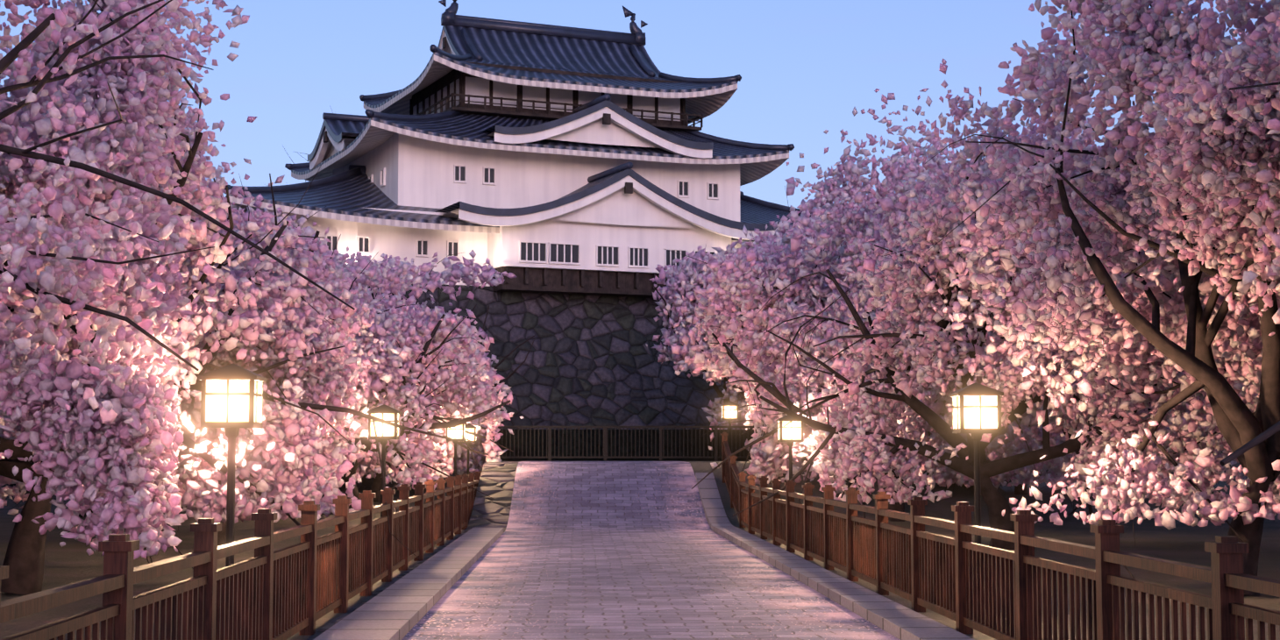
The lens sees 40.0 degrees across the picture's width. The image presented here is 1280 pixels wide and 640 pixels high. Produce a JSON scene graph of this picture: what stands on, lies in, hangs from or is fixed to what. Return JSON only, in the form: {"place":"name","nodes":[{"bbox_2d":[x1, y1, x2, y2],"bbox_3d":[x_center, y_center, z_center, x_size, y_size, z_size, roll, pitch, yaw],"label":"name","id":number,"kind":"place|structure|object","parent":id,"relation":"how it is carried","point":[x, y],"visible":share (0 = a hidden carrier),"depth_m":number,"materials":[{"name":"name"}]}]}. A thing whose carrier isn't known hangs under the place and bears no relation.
{"place":"outdoors","nodes":[
{"label":"outdoors","id":0,"kind":"place"},
{"bbox_2d":[0,0,1271,208],"label":"sky","id":1,"kind":"structure","parent":0,"point":[804,67],"materials":[{"name":"blue"}]},
{"bbox_2d":[0,0,1279,518],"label":"cherry","id":2,"kind":"object","parent":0,"point":[675,288],"depth_m":71.59,"materials":[{"name":"pink plant"}]},
{"bbox_2d":[0,478,1279,639],"bbox_3d":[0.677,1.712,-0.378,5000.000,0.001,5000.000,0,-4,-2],"label":"ground","id":3,"kind":"structure","parent":0,"point":[72,561],"depth_m":33.77,"materials":[{"name":"soil"}]},
{"bbox_2d":[197,363,267,567],"bbox_3d":[-3.738,1.700,16.058,0.530,2.610,0.530,0,-4,-2],"label":"lamp post","id":4,"kind":"object","parent":3,"relation":"on","point":[231,372],"visible":0.62,"depth_m":15.99,"materials":[{"name":"brown wood"}]},
{"bbox_2d":[206,380,259,422],"bbox_3d":[-3.738,0.750,16.130,0.418,0.376,0.418,0,-4,-2],"label":"lantern glass","id":5,"kind":"object","parent":4,"relation":"in","point":[216,408],"visible":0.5,"depth_m":15.92,"materials":[{"name":"white glass"}]},
{"bbox_2d":[0,470,481,639],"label":"fence","id":6,"kind":"object","parent":3,"relation":"on","point":[266,592],"visible":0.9,"depth_m":14.55,"materials":[{"name":"brown wood"}]},
{"bbox_2d":[366,404,401,517],"bbox_3d":[-4.300,2.717,29.462,0.530,2.610,0.530,0,-4,-2],"label":"lantern frame","id":7,"kind":"object","parent":3,"relation":"on","point":[383,408],"visible":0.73,"depth_m":29.37,"materials":[{"name":"brown wood"}]},
{"bbox_2d":[370,413,398,436],"bbox_3d":[-4.300,1.766,29.534,0.418,0.376,0.418,0,-4,-2],"label":"lantern glass","id":8,"kind":"object","parent":7,"relation":"in","point":[388,430],"visible":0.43,"depth_m":29.32,"materials":[{"name":"white glass"}]},
{"bbox_2d":[312,527,503,639],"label":"kerb","id":9,"kind":"structure","parent":3,"relation":"on","point":[400,608],"depth_m":20.14,"materials":[{"name":"stone"}]},
{"bbox_2d":[305,461,520,639],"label":"ramp retaining wall","id":10,"kind":"structure","parent":3,"relation":"on","point":[496,481],"depth_m":42.58,"materials":[{"name":"stone"}]},
{"bbox_2d":[446,419,466,493],"bbox_3d":[-4.890,3.914,46.581,0.530,2.610,0.530,0,-4,-2],"label":"lamp post","id":11,"kind":"object","parent":3,"relation":"on","point":[455,443],"visible":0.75,"depth_m":46.54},
{"bbox_2d":[448,424,462,438],"bbox_3d":[-4.890,2.964,46.653,0.418,0.376,0.418,0,-4,-2],"label":"lantern glass","id":12,"kind":"object","parent":11,"relation":"in","point":[451,434],"visible":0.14,"depth_m":46.44,"materials":[{"name":"white glass"}]},
{"bbox_2d":[460,423,477,474],"bbox_3d":[-5.304,4.495,54.238,0.530,2.610,0.530,0,-4,-2],"label":"lamp post","id":13,"kind":"object","parent":3,"relation":"on","point":[468,426],"visible":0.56,"depth_m":54.19,"materials":[{"name":"brown wood"}]},
{"bbox_2d":[464,428,474,440],"bbox_3d":[-5.304,3.545,54.310,0.418,0.376,0.418,0,-4,-2],"label":"lantern glass","id":14,"kind":"object","parent":13,"relation":"in","point":[471,437],"visible":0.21,"depth_m":54.10,"materials":[{"name":"white glass"}]},
{"bbox_2d":[0,284,1247,490],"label":"stone wall","id":15,"kind":"structure","parent":3,"relation":"on","point":[592,361],"depth_m":89.55,"materials":[{"name":"grey stone"}]},
{"bbox_2d":[252,31,775,286],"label":"castle walls","id":16,"kind":"structure","parent":15,"relation":"on","point":[417,172],"depth_m":90.68,"materials":[{"name":"white paint"}]},
{"bbox_2d":[226,29,789,247],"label":"roof eaves","id":17,"kind":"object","parent":16,"relation":"attached to","point":[375,134],"depth_m":93.34,"materials":[{"name":"white paint"}]},
{"bbox_2d":[225,24,800,241],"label":"castle roof tiles","id":18,"kind":"object","parent":17,"relation":"on","point":[357,195],"visible":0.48,"depth_m":93.82,"materials":[{"name":"grey tile"}]},
{"bbox_2d":[224,0,810,216],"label":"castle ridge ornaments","id":19,"kind":"object","parent":18,"relation":"on","point":[450,17],"visible":0.52,"depth_m":98.53},
{"bbox_2d":[323,36,702,298],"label":"timber framing","id":20,"kind":"object","parent":16,"relation":"attached to","point":[569,281],"visible":0.4,"depth_m":93.56,"materials":[{"name":"brown wood"}]},
{"bbox_2d":[412,76,680,120],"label":"castle top panels","id":21,"kind":"object","parent":20,"relation":"attached to","point":[475,86],"visible":0.07,"depth_m":96.00,"materials":[{"name":"white paint"}]},
{"bbox_2d":[327,166,717,266],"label":"windows","id":22,"kind":"structure","parent":16,"relation":"in","point":[560,253],"depth_m":89.06,"materials":[{"name":"black wood"}]},
{"bbox_2d":[0,0,1279,596],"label":"cherry tree","id":23,"kind":"object","parent":3,"relation":"on","point":[114,416],"depth_m":22.37,"materials":[{"name":"pink plant"}]},
{"bbox_2d":[401,461,900,639],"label":"path paving","id":24,"kind":"structure","parent":3,"relation":"on","point":[608,551],"depth_m":24.41,"materials":[{"name":"stone"}]},
{"bbox_2d":[775,414,803,480],"bbox_3d":[3.116,3.240,36.364,0.530,2.610,0.530,0,-4,-2],"label":"lamp post","id":25,"kind":"object","parent":3,"relation":"on","point":[790,443],"visible":0.58,"depth_m":36.29,"materials":[{"name":"brown wood"}]},
{"bbox_2d":[782,420,801,439],"bbox_3d":[3.116,2.290,36.437,0.418,0.376,0.418,0,-4,-2],"label":"lantern glass","id":26,"kind":"object","parent":25,"relation":"in","point":[786,433],"visible":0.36,"depth_m":36.23,"materials":[{"name":"white glass"}]},
{"bbox_2d":[695,472,975,639],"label":"kerb","id":27,"kind":"structure","parent":3,"relation":"on","point":[896,619],"depth_m":21.76,"materials":[{"name":"stone"}]},
{"bbox_2d":[948,382,1003,571],"bbox_3d":[3.916,2.030,20.411,0.530,2.610,0.530,0,-4,-2],"label":"lamp post","id":28,"kind":"object","parent":3,"relation":"on","point":[976,389],"visible":0.77,"depth_m":20.36,"materials":[{"name":"brown wood"}]},
{"bbox_2d":[954,396,997,428],"bbox_3d":[3.916,1.080,20.483,0.418,0.376,0.418,0,-4,-2],"label":"lantern glass","id":29,"kind":"object","parent":28,"relation":"in","point":[988,416],"visible":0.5,"depth_m":20.28,"materials":[{"name":"white glass"}]},
{"bbox_2d":[720,432,1279,639],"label":"fence","id":30,"kind":"object","parent":3,"relation":"on","point":[879,551],"visible":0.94,"depth_m":15.46,"materials":[{"name":"brown wood"}]},
{"bbox_2d":[684,461,1279,639],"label":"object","id":31,"kind":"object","parent":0,"point":[941,508],"depth_m":29.67,"materials":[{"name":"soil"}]},
{"bbox_2d":[492,426,805,461],"bbox_3d":[2.265,3.684,52.402,13.290,1.050,0.090,0,-4,-2],"label":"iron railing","id":32,"kind":"object","parent":31,"relation":"on","point":[605,457],"visible":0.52,"depth_m":52.28,"materials":[{"name":"black metal"}]},
{"bbox_2d":[495,429,864,461],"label":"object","id":33,"kind":"object","parent":31,"relation":"on","point":[616,444],"visible":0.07,"depth_m":52.80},
{"bbox_2d":[720,400,739,429],"bbox_3d":[2.791,3.818,54.568,0.530,2.610,0.530,0,-4,-2],"label":"lamp post","id":34,"kind":"object","parent":31,"relation":"on","point":[729,403],"visible":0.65,"depth_m":54.41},
{"bbox_2d":[724,405,736,418],"bbox_3d":[2.791,2.868,54.640,0.418,0.376,0.418,0,-4,-2],"label":"lantern glass","id":35,"kind":"object","parent":34,"relation":"in","point":[728,413],"visible":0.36,"depth_m":54.43,"materials":[{"name":"white glass"}]}
]}

